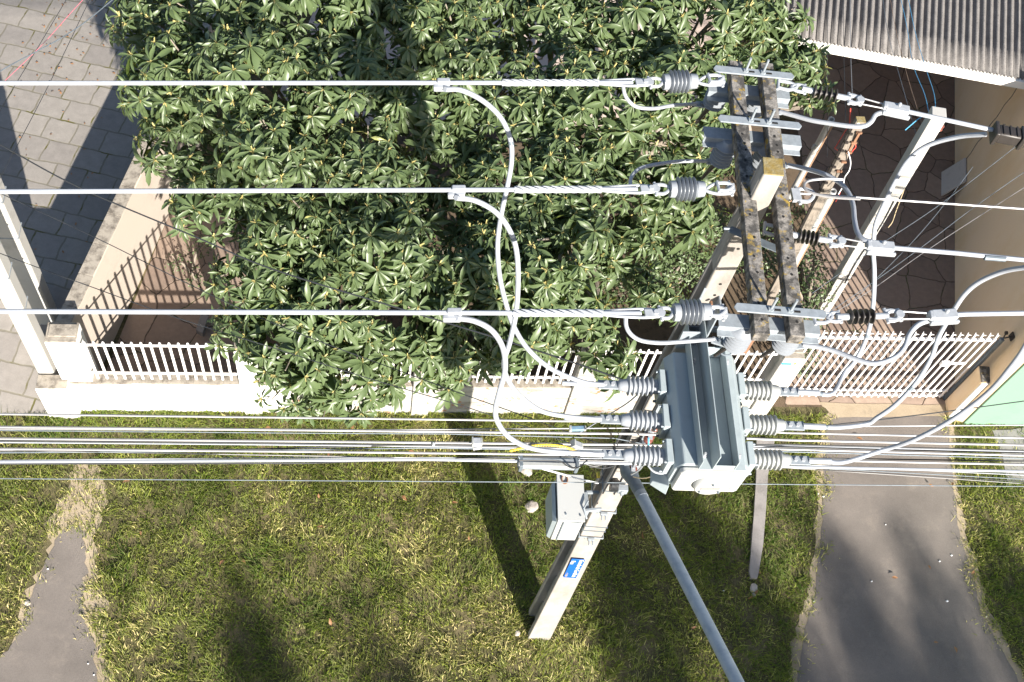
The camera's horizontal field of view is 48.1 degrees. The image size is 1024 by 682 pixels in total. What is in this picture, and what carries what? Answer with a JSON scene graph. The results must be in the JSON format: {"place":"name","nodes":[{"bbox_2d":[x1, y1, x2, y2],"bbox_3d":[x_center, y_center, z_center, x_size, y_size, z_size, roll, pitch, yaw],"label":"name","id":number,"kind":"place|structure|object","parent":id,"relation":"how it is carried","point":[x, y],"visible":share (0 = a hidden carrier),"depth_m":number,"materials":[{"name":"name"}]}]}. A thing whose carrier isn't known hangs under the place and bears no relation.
{"place":"outdoors","nodes":[
{"label":"outdoors","id":0,"kind":"place"},
{"bbox_2d":[0,0,206,412],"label":"stone driveway","id":1,"kind":"structure","parent":0,"point":[106,154],"depth_m":19.06,"materials":[{"name":"stone"}]},
{"bbox_2d":[0,178,56,324],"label":"service post","id":2,"kind":"object","parent":1,"relation":"on","point":[16,245],"visible":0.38,"depth_m":16.02,"materials":[{"name":"white paint"}]},
{"bbox_2d":[106,213,260,371],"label":"yard paving","id":3,"kind":"structure","parent":0,"point":[159,289],"depth_m":18.22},
{"bbox_2d":[165,232,210,288],"bbox_3d":[-5.197,-1.260,18.514,0.787,0.464,1.028,1,60,-7],"label":"garden shrub","id":4,"kind":"object","parent":3,"relation":"on","point":[193,264],"visible":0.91,"depth_m":18.47,"materials":[{"name":"green plant"}]},
{"bbox_2d":[196,314,208,336],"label":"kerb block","id":5,"kind":"structure","parent":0,"point":[202,321],"depth_m":17.99,"materials":[{"name":"concrete"}]},
{"bbox_2d":[0,184,654,198],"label":"phase cable","id":6,"kind":"object","parent":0,"point":[454,190],"visible":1,"depth_m":7.38,"materials":[{"name":"metal"}]},
{"bbox_2d":[640,177,735,201],"bbox_3d":[1.164,-1.006,7.607,0.642,0.166,0.170,1,60,-7],"label":"strain insulator","id":7,"kind":"object","parent":6,"relation":"attached to","point":[685,189],"visible":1,"depth_m":7.57,"materials":[{"name":"ceramic"}]},
{"bbox_2d":[0,308,659,322],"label":"phase cable","id":8,"kind":"object","parent":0,"point":[448,314],"visible":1,"depth_m":6.93,"materials":[{"name":"metal"}]},
{"bbox_2d":[644,299,727,324],"bbox_3d":[1.077,-0.180,7.117,0.526,0.166,0.170,1,60,-7],"label":"strain insulator","id":9,"kind":"object","parent":8,"relation":"attached to","point":[691,312],"visible":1,"depth_m":7.08,"materials":[{"name":"ceramic"}]},
{"bbox_2d":[0,8,1023,681],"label":"ground","id":10,"kind":"structure","parent":0,"point":[424,640],"depth_m":16.58,"materials":[{"name":"plant"}]},
{"bbox_2d":[0,241,58,374],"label":"service post","id":11,"kind":"object","parent":10,"relation":"on","point":[26,326],"visible":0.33,"depth_m":15.17,"materials":[{"name":"white paint"}]},
{"bbox_2d":[0,525,97,681],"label":"footpath","id":12,"kind":"structure","parent":10,"relation":"on","point":[48,648],"depth_m":15.51,"materials":[{"name":"concrete"}]},
{"bbox_2d":[1,464,114,681],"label":"trodden dirt","id":13,"kind":"structure","parent":10,"relation":"on","point":[90,554],"depth_m":16.23,"materials":[{"name":"soil"}]},
{"bbox_2d":[35,375,81,417],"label":"gate pier","id":14,"kind":"structure","parent":10,"relation":"on","point":[56,394],"depth_m":16.46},
{"bbox_2d":[44,322,98,380],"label":"fence pillar","id":15,"kind":"structure","parent":10,"relation":"on","point":[67,351],"depth_m":15.73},
{"bbox_2d":[55,4,251,370],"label":"yard wall","id":16,"kind":"structure","parent":10,"relation":"on","point":[106,267],"depth_m":17.26,"materials":[{"name":"beige paint"}]},
{"bbox_2d":[234,338,262,414],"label":"fence pillar","id":17,"kind":"structure","parent":10,"relation":"on","point":[249,388],"depth_m":16.70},
{"bbox_2d":[70,371,758,414],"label":"fence wall","id":18,"kind":"structure","parent":10,"relation":"on","point":[148,393],"depth_m":17.15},
{"bbox_2d":[79,341,237,379],"bbox_3d":[-4.918,0.275,16.127,2.071,1.059,0.047,1,60,-7],"label":"railing panel","id":19,"kind":"object","parent":18,"relation":"on","point":[149,372],"visible":0.89,"depth_m":16.11,"materials":[{"name":"white paint"}]},
{"bbox_2d":[435,348,582,383],"bbox_3d":[-0.089,0.346,16.739,2.132,1.059,0.047,1,60,-7],"label":"railing panel","id":20,"kind":"object","parent":18,"relation":"on","point":[544,377],"visible":0.18,"depth_m":17.05,"materials":[{"name":"white paint"}]},
{"bbox_2d":[593,349,779,380],"bbox_3d":[2.565,0.385,17.076,2.700,1.059,0.047,1,60,-7],"label":"railing panel","id":21,"kind":"object","parent":18,"relation":"on","point":[656,352],"visible":0.22,"depth_m":16.96,"materials":[{"name":"white paint"}]},
{"bbox_2d":[411,346,430,415],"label":"fence pillar","id":22,"kind":"structure","parent":10,"relation":"on","point":[420,404],"depth_m":17.35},
{"bbox_2d":[118,425,1021,651],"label":"verge leaves","id":23,"kind":"object","parent":10,"relation":"on","point":[454,502],"visible":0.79,"depth_m":16.90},
{"bbox_2d":[564,341,600,414],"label":"fence pillar","id":24,"kind":"structure","parent":10,"relation":"on","point":[576,400],"depth_m":17.35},
{"bbox_2d":[528,157,783,639],"bbox_3d":[0.995,1.498,11.910,0.339,10.472,0.466,5,60,-5],"label":"utility pole","id":25,"kind":"object","parent":10,"relation":"on","point":[559,585],"visible":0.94,"depth_m":11.79,"materials":[{"name":"concrete"}]},
{"bbox_2d":[0,253,568,442],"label":"service wire","id":26,"kind":"object","parent":25,"relation":"attached to","point":[279,349],"visible":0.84,"depth_m":11.91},
{"bbox_2d":[2,194,597,442],"bbox_3d":[-2.999,-0.500,12.105,8.964,1.010,0.185,25,60,7],"label":"service wire","id":27,"kind":"object","parent":25,"relation":"attached to","point":[292,330],"visible":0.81,"depth_m":11.89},
{"bbox_2d":[0,144,621,378],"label":"service wire","id":28,"kind":"object","parent":25,"relation":"attached to","point":[312,281],"visible":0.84,"depth_m":11.42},
{"bbox_2d":[0,478,1023,486],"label":"street wire","id":29,"kind":"object","parent":25,"relation":"attached to","point":[477,481],"visible":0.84,"depth_m":10.94,"materials":[{"name":"metal"}]},
{"bbox_2d":[545,471,601,539],"bbox_3d":[0.617,1.875,12.460,0.528,1.327,0.608,1,60,-7],"label":"control cabinet","id":30,"kind":"object","parent":25,"relation":"attached to","point":[568,509],"visible":0.94,"depth_m":12.00,"materials":[{"name":"metal"}]},
{"bbox_2d":[609,480,627,496],"bbox_3d":[1.074,1.473,11.495,0.187,0.190,0.139,9,59,-2],"label":"messenger clamp","id":31,"kind":"object","parent":25,"relation":"attached to","point":[620,489],"visible":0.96,"depth_m":11.49,"materials":[{"name":"metal"}]},
{"bbox_2d":[630,404,660,471],"bbox_3d":[1.218,0.963,10.634,0.100,1.351,0.161,1,60,-7],"label":"wire rack","id":32,"kind":"object","parent":25,"relation":"attached to","point":[644,439],"visible":0.31,"depth_m":10.44,"materials":[{"name":"metal"}]},
{"bbox_2d":[0,458,1023,472],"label":"street wire","id":33,"kind":"object","parent":32,"relation":"attached to","point":[432,459],"visible":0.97,"depth_m":10.44,"materials":[{"name":"metal"}]},
{"bbox_2d":[0,426,1023,445],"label":"street wire","id":34,"kind":"object","parent":32,"relation":"attached to","point":[423,431],"visible":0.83,"depth_m":9.98,"materials":[{"name":"metal"}]},
{"bbox_2d":[0,437,1023,455],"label":"street wire","id":35,"kind":"object","parent":32,"relation":"attached to","point":[407,442],"visible":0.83,"depth_m":10.14,"materials":[{"name":"metal"}]},
{"bbox_2d":[0,430,1023,479],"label":"telephone cable","id":36,"kind":"object","parent":32,"relation":"attached to","point":[441,433],"visible":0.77,"depth_m":10.06,"materials":[{"name":"metal"}]},
{"bbox_2d":[0,448,1023,465],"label":"street wire","id":37,"kind":"object","parent":32,"relation":"attached to","point":[369,452],"visible":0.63,"depth_m":10.26,"materials":[{"name":"metal"}]},
{"bbox_2d":[0,413,1023,438],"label":"street wire","id":38,"kind":"object","parent":32,"relation":"attached to","point":[274,417],"visible":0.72,"depth_m":9.71,"materials":[{"name":"metal"}]},
{"bbox_2d":[0,440,1023,450],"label":"telephone cable","id":39,"kind":"object","parent":32,"relation":"attached to","point":[468,446],"visible":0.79,"depth_m":10.25,"materials":[{"name":"rubber"}]},
{"bbox_2d":[0,442,1023,451],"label":"telephone cable","id":40,"kind":"object","parent":32,"relation":"attached to","point":[451,446],"visible":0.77,"depth_m":10.26,"materials":[{"name":"rubber"}]},
{"bbox_2d":[0,456,1023,464],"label":"telephone cable","id":41,"kind":"object","parent":32,"relation":"attached to","point":[460,457],"visible":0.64,"depth_m":10.53,"materials":[{"name":"rubber"}]},
{"bbox_2d":[517,455,587,472],"bbox_3d":[0.357,1.109,10.633,0.636,0.314,0.141,1,60,-7],"label":"splice closure","id":42,"kind":"object","parent":41,"relation":"hanging from","point":[551,463],"visible":0.95,"depth_m":10.64,"materials":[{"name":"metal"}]},
{"bbox_2d":[0,444,1023,452],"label":"telephone cable","id":43,"kind":"object","parent":32,"relation":"attached to","point":[575,448],"visible":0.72,"depth_m":10.47,"materials":[{"name":"rubber"}]},
{"bbox_2d":[0,447,1023,458],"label":"telephone cable","id":44,"kind":"object","parent":32,"relation":"attached to","point":[509,449],"visible":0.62,"depth_m":10.38,"materials":[{"name":"rubber"}]},
{"bbox_2d":[0,424,1023,430],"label":"telephone cable","id":45,"kind":"object","parent":32,"relation":"attached to","point":[529,428],"visible":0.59,"depth_m":10.10,"materials":[{"name":"metal"}]},
{"bbox_2d":[0,450,1023,483],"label":"telephone cable","id":46,"kind":"object","parent":32,"relation":"attached to","point":[516,459],"visible":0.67,"depth_m":10.60,"materials":[{"name":"rubber"}]},
{"bbox_2d":[41,457,1023,475],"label":"telephone cable","id":47,"kind":"object","parent":32,"relation":"attached to","point":[418,457],"visible":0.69,"depth_m":10.39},
{"bbox_2d":[619,460,744,681],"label":"street lamp arm","id":48,"kind":"object","parent":25,"relation":"attached to","point":[714,637],"visible":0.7,"depth_m":9.99},
{"bbox_2d":[576,288,831,494],"bbox_3d":[1.507,0.425,8.698,1.979,1.060,1.290,1,60,-7],"label":"recloser","id":49,"kind":"object","parent":25,"relation":"attached to","point":[703,422],"visible":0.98,"depth_m":8.76,"materials":[{"name":"grey paint"}]},
{"bbox_2d":[454,315,592,455],"bbox_3d":[0.122,0.427,7.771,1.191,1.877,0.332,9,59,-2],"label":"jumper cable","id":50,"kind":"object","parent":49,"relation":"attached to","point":[501,344],"visible":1,"depth_m":7.68,"materials":[{"name":"rubber"}]},
{"bbox_2d":[443,86,604,386],"bbox_3d":[0.072,-0.656,8.386,0.547,1.871,1.863,-30,68,-22],"label":"jumper cable","id":51,"kind":"object","parent":49,"relation":"attached to","point":[574,381],"visible":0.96,"depth_m":8.37,"materials":[{"name":"rubber"}]},
{"bbox_2d":[454,195,595,420],"bbox_3d":[0.074,-0.102,8.066,1.369,1.872,0.507,38,62,14],"label":"jumper cable","id":52,"kind":"object","parent":49,"relation":"attached to","point":[513,239],"visible":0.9,"depth_m":8.00,"materials":[{"name":"metal"}]},
{"bbox_2d":[819,132,986,396],"bbox_3d":[2.845,-0.597,8.757,0.417,1.817,1.549,26,60,7],"label":"jumper cable","id":53,"kind":"object","parent":49,"relation":"attached to","point":[911,156],"visible":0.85,"depth_m":8.91,"materials":[{"name":"rubber"}]},
{"bbox_2d":[826,265,1023,429],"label":"jumper cable","id":54,"kind":"object","parent":49,"relation":"attached to","point":[919,377],"visible":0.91,"depth_m":8.68,"materials":[{"name":"rubber"}]},
{"bbox_2d":[830,343,1023,464],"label":"jumper cable","id":55,"kind":"object","parent":49,"relation":"attached to","point":[996,383],"visible":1,"depth_m":8.58,"materials":[{"name":"metal"}]},
{"bbox_2d":[726,60,769,341],"bbox_3d":[1.576,-1.008,7.718,0.098,0.096,2.286,5,60,-5],"label":"crossarm","id":56,"kind":"object","parent":25,"relation":"attached to","point":[753,265],"visible":0.95,"depth_m":7.59,"materials":[{"name":"wood"}]},
{"bbox_2d":[695,79,726,123],"bbox_3d":[1.461,-1.729,8.511,0.202,0.553,0.162,35,62,12],"label":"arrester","id":57,"kind":"object","parent":56,"relation":"attached to","point":[712,106],"visible":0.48,"depth_m":8.41,"materials":[{"name":"ceramic"}]},
{"bbox_2d":[621,87,698,109],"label":"jumper cable","id":58,"kind":"object","parent":57,"relation":"attached to","point":[629,101],"visible":1,"depth_m":8.18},
{"bbox_2d":[707,81,789,108],"bbox_3d":[1.702,-1.774,8.271,0.600,0.055,0.143,5,60,-5],"label":"steel channel","id":59,"kind":"object","parent":56,"relation":"attached to","point":[718,94],"visible":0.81,"depth_m":8.26,"materials":[{"name":"metal"}]},
{"bbox_2d":[702,126,801,155],"bbox_3d":[1.682,-1.402,8.053,0.700,0.055,0.143,5,60,-5],"label":"steel channel","id":60,"kind":"object","parent":56,"relation":"attached to","point":[792,144],"visible":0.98,"depth_m":8.04,"materials":[{"name":"metal"}]},
{"bbox_2d":[701,140,733,179],"bbox_3d":[1.473,-1.261,8.241,0.173,0.553,0.161,30,61,10],"label":"arrester","id":61,"kind":"object","parent":60,"relation":"attached to","point":[721,156],"visible":0.88,"depth_m":8.07,"materials":[{"name":"ceramic"}]},
{"bbox_2d":[628,159,709,183],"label":"jumper cable","id":62,"kind":"object","parent":61,"relation":"attached to","point":[636,170],"visible":1,"depth_m":7.94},
{"bbox_2d":[718,107,801,129],"bbox_3d":[1.727,-1.550,7.910,0.598,0.142,0.064,5,60,-5],"label":"clamp plate","id":63,"kind":"object","parent":56,"relation":"on","point":[753,121],"visible":1,"depth_m":7.95,"materials":[{"name":"metal"}]},
{"bbox_2d":[717,313,820,343],"bbox_3d":[1.625,-0.079,7.278,0.660,0.055,0.143,5,60,-5],"label":"steel channel","id":64,"kind":"object","parent":56,"relation":"attached to","point":[730,323],"visible":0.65,"depth_m":7.26,"materials":[{"name":"metal"}]},
{"bbox_2d":[711,328,751,356],"bbox_3d":[1.412,0.029,7.484,0.227,0.553,0.162,38,62,14],"label":"arrester","id":65,"kind":"object","parent":64,"relation":"attached to","point":[739,343],"visible":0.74,"depth_m":7.32,"materials":[{"name":"ceramic"}]},
{"bbox_2d":[623,318,714,344],"bbox_3d":[1.008,-0.035,7.242,0.675,0.359,0.173,1,60,-7],"label":"jumper cable","id":66,"kind":"object","parent":65,"relation":"attached to","point":[652,342],"visible":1,"depth_m":7.20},
{"bbox_2d":[760,335,804,357],"bbox_3d":[1.794,0.062,7.517,0.231,0.553,0.176,18,59,3],"label":"arrester","id":67,"kind":"object","parent":64,"relation":"attached to","point":[783,348],"visible":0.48,"depth_m":7.40,"materials":[{"name":"ceramic"}]},
{"bbox_2d":[734,297,826,318],"bbox_3d":[1.690,-0.221,7.134,0.598,0.142,0.064,5,60,-5],"label":"clamp plate","id":68,"kind":"object","parent":56,"relation":"on","point":[773,309],"visible":1,"depth_m":7.18,"materials":[{"name":"metal"}]},
{"bbox_2d":[812,308,904,325],"bbox_3d":[2.188,-0.154,7.252,0.611,0.099,0.106,-2,60,-9],"label":"strain insulator","id":69,"kind":"object","parent":68,"relation":"attached to","point":[861,316],"visible":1,"depth_m":7.24,"materials":[{"name":"ceramic"}]},
{"bbox_2d":[902,308,1023,325],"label":"phase cable","id":70,"kind":"object","parent":69,"relation":"attached to","point":[936,317],"visible":1,"depth_m":7.32,"materials":[{"name":"metal"}]},
{"bbox_2d":[803,320,929,365],"bbox_3d":[2.330,0.042,7.411,0.815,0.308,0.265,-3,61,-9],"label":"jumper cable","id":71,"kind":"object","parent":70,"relation":"hanging from","point":[909,334],"visible":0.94,"depth_m":7.38,"materials":[{"name":"plastic"}]},
{"bbox_2d":[723,226,775,251],"bbox_3d":[1.627,-0.701,7.818,0.397,0.065,0.060,30,61,10],"label":"steel brace","id":72,"kind":"object","parent":25,"relation":"attached to","point":[764,243],"visible":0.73,"depth_m":7.80,"materials":[{"name":"metal"}]},
{"bbox_2d":[757,62,804,343],"bbox_3d":[1.801,-0.996,7.741,0.098,0.096,2.293,5,60,-5],"label":"crossarm","id":73,"kind":"object","parent":25,"relation":"attached to","point":[794,328],"visible":0.74,"depth_m":7.57,"materials":[{"name":"wood"}]},
{"bbox_2d":[713,57,793,79],"bbox_3d":[1.736,-1.949,8.142,0.593,0.142,0.064,5,60,-5],"label":"clamp plate","id":74,"kind":"object","parent":73,"relation":"attached to","point":[748,71],"visible":1,"depth_m":8.19,"materials":[{"name":"metal"}]},
{"bbox_2d":[635,69,725,93],"bbox_3d":[1.185,-1.829,8.087,0.650,0.166,0.179,1,60,-7],"label":"strain insulator","id":75,"kind":"object","parent":74,"relation":"attached to","point":[679,81],"visible":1,"depth_m":8.05,"materials":[{"name":"ceramic"}]},
{"bbox_2d":[0,78,648,91],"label":"phase cable","id":76,"kind":"object","parent":75,"relation":"attached to","point":[439,84],"visible":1,"depth_m":7.86,"materials":[{"name":"metal"}]},
{"bbox_2d":[776,79,864,106],"bbox_3d":[2.201,-1.772,8.192,0.639,0.100,0.105,11,59,-1],"label":"strain insulator","id":77,"kind":"object","parent":74,"relation":"attached to","point":[829,95],"visible":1,"depth_m":8.18,"materials":[{"name":"metal"}]},
{"bbox_2d":[862,98,993,131],"bbox_3d":[9.937,-0.151,8.282,15.228,0.104,0.096,12,59,-1],"label":"phase cable","id":78,"kind":"object","parent":77,"relation":"attached to","point":[899,110],"visible":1,"depth_m":8.19,"materials":[{"name":"metal"}]},
{"bbox_2d":[989,121,1023,149],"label":"black connector","id":79,"kind":"object","parent":78,"relation":"attached to","point":[1007,135],"visible":1,"depth_m":8.16,"materials":[{"name":"plastic"}]},
{"bbox_2d":[747,85,781,117],"bbox_3d":[1.845,-1.668,8.527,0.302,0.553,0.181,14,59,0],"label":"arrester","id":80,"kind":"object","parent":73,"relation":"attached to","point":[750,109],"visible":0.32,"depth_m":8.40,"materials":[{"name":"ceramic"}]},
{"bbox_2d":[779,109,881,128],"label":"jumper cable","id":81,"kind":"object","parent":80,"relation":"attached to","point":[833,123],"visible":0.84,"depth_m":8.35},
{"bbox_2d":[752,145,787,172],"bbox_3d":[1.839,-1.238,8.277,0.299,0.553,0.193,1,60,-7],"label":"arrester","id":82,"kind":"object","parent":73,"relation":"attached to","point":[757,156],"visible":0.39,"depth_m":8.09,"materials":[{"name":"ceramic"}]},
{"bbox_2d":[762,221,845,247],"bbox_3d":[1.954,-0.702,7.678,0.568,0.100,0.112,10,59,-2],"label":"strain insulator","id":83,"kind":"object","parent":73,"relation":"attached to","point":[808,237],"visible":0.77,"depth_m":7.66,"materials":[{"name":"metal"}]},
{"bbox_2d":[844,238,1023,261],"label":"phase cable","id":84,"kind":"object","parent":83,"relation":"attached to","point":[880,248],"visible":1,"depth_m":7.69,"materials":[{"name":"metal"}]},
{"bbox_2d":[787,163,871,242],"bbox_3d":[2.274,-0.989,8.001,0.236,0.308,0.940,-17,64,-17],"label":"jumper cable","id":85,"kind":"object","parent":84,"relation":"hanging from","point":[858,234],"visible":0.95,"depth_m":8.03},
{"bbox_2d":[790,177,1023,209],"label":"guy strand","id":86,"kind":"object","parent":73,"relation":"attached to","point":[795,193],"visible":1,"depth_m":7.87,"materials":[{"name":"metal"}]},
{"bbox_2d":[748,440,774,579],"bbox_3d":[3.768,2.540,17.629,0.287,0.090,2.359,14,59,1],"label":"concrete plank","id":87,"kind":"object","parent":10,"relation":"on","point":[758,519],"visible":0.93,"depth_m":17.47,"materials":[{"name":"concrete"}]},
{"bbox_2d":[749,349,804,415],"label":"meter pillar","id":88,"kind":"structure","parent":10,"relation":"on","point":[779,370],"depth_m":17.23,"materials":[{"name":"white paint"}]},
{"bbox_2d":[761,0,1023,88],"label":"house","id":89,"kind":"structure","parent":10,"relation":"on","point":[980,40],"depth_m":18.77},
{"bbox_2d":[788,409,1023,681],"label":"driveway margin","id":90,"kind":"object","parent":10,"relation":"on","point":[803,618],"visible":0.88,"depth_m":17.31,"materials":[{"name":"soil"}]},
{"bbox_2d":[945,366,989,417],"bbox_3d":[7.311,0.836,18.442,0.209,1.275,0.321,1,60,-7],"label":"boundary stub","id":91,"kind":"object","parent":10,"relation":"on","point":[970,388],"visible":0.75,"depth_m":18.25,"materials":[{"name":"paint"}]},
{"bbox_2d":[955,77,1023,424],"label":"neighbour building","id":92,"kind":"structure","parent":10,"relation":"on","point":[998,231],"depth_m":19.13,"materials":[{"name":"paint"}]},
{"bbox_2d":[278,0,751,134],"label":"back yard floor","id":93,"kind":"structure","parent":0,"point":[544,60],"depth_m":21.66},
{"bbox_2d":[258,125,822,406],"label":"garden soil","id":94,"kind":"structure","parent":0,"point":[733,295],"depth_m":19.49,"materials":[{"name":"soil"}]},
{"bbox_2d":[104,0,488,428],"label":"broadleaf tree","id":95,"kind":"object","parent":94,"relation":"on","point":[339,237],"visible":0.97,"depth_m":14.79,"materials":[{"name":"green plant"}]},
{"bbox_2d":[204,0,839,402],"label":"broadleaf tree","id":96,"kind":"object","parent":94,"relation":"on","point":[562,238],"visible":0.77,"depth_m":15.62,"materials":[{"name":"green plant"}]},
{"bbox_2d":[586,203,744,320],"bbox_3d":[2.489,-1.079,18.810,3.033,1.570,1.673,-20,65,-18],"label":"garden shrub","id":97,"kind":"object","parent":94,"relation":"on","point":[690,264],"visible":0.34,"depth_m":18.36,"materials":[{"name":"green plant"}]},
{"bbox_2d":[759,199,837,354],"bbox_3d":[4.702,-1.068,19.289,1.684,1.255,2.863,-15,63,-16],"label":"garden shrub","id":98,"kind":"object","parent":94,"relation":"on","point":[807,302],"visible":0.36,"depth_m":19.00,"materials":[{"name":"green plant"}]},
{"bbox_2d":[777,188,836,298],"bbox_3d":[4.540,-1.364,18.135,0.229,3.253,0.123,14,59,1],"label":"conduit pipe","id":99,"kind":"object","parent":94,"relation":"on","point":[820,218],"visible":0.4,"depth_m":17.32,"materials":[{"name":"white plastic"}]},
{"bbox_2d":[788,116,834,201],"bbox_3d":[4.944,-2.953,19.257,0.143,3.023,0.806,27,60,8],"label":"conduit pipe","id":100,"kind":"object","parent":94,"relation":"on","point":[815,149],"visible":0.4,"depth_m":18.77,"materials":[{"name":"white plastic"}]},
{"bbox_2d":[766,116,865,304],"bbox_3d":[4.219,-1.365,17.160,0.177,5.066,0.875,17,59,2],"label":"timber pole","id":101,"kind":"object","parent":94,"relation":"on","point":[849,142],"visible":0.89,"depth_m":16.10,"materials":[{"name":"wood"}]},
{"bbox_2d":[785,49,954,405],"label":"house yard paving","id":102,"kind":"structure","parent":0,"point":[924,282],"depth_m":20.80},
{"bbox_2d":[818,106,946,311],"bbox_3d":[5.513,-1.787,17.552,0.386,5.107,0.273,11,59,-1],"label":"concrete post","id":103,"kind":"object","parent":102,"relation":"on","point":[929,130],"visible":0.8,"depth_m":16.95,"materials":[{"name":"white concrete"}]},
{"bbox_2d":[786,330,1014,399],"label":"sliding gate","id":104,"kind":"structure","parent":102,"relation":"on","point":[945,364],"depth_m":17.87,"materials":[{"name":"metal"}]},
{"bbox_2d":[941,158,965,195],"bbox_3d":[8.150,-3.030,21.182,0.242,0.513,0.572,13,59,0],"label":"cement sheet","id":105,"kind":"object","parent":102,"relation":"on","point":[953,176],"visible":1,"depth_m":21.16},
{"bbox_2d":[784,401,1023,430],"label":"service wire","id":106,"kind":"object","parent":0,"point":[924,414],"visible":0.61,"depth_m":13.28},
{"bbox_2d":[797,416,1017,681],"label":"front driveway","id":107,"kind":"structure","parent":0,"point":[883,626],"depth_m":17.28,"materials":[{"name":"concrete"}]},
{"bbox_2d":[820,402,945,417],"bbox_3d":[6.090,1.131,18.776,2.167,0.001,0.284,1,60,-7],"label":"gate threshold","id":108,"kind":"object","parent":107,"relation":"on","point":[836,410],"visible":0.86,"depth_m":18.76,"materials":[{"name":"concrete"}]},
{"bbox_2d":[992,428,1023,484],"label":"neighbour pavement","id":109,"kind":"structure","parent":0,"point":[1014,433],"depth_m":18.72,"materials":[{"name":"concrete"}]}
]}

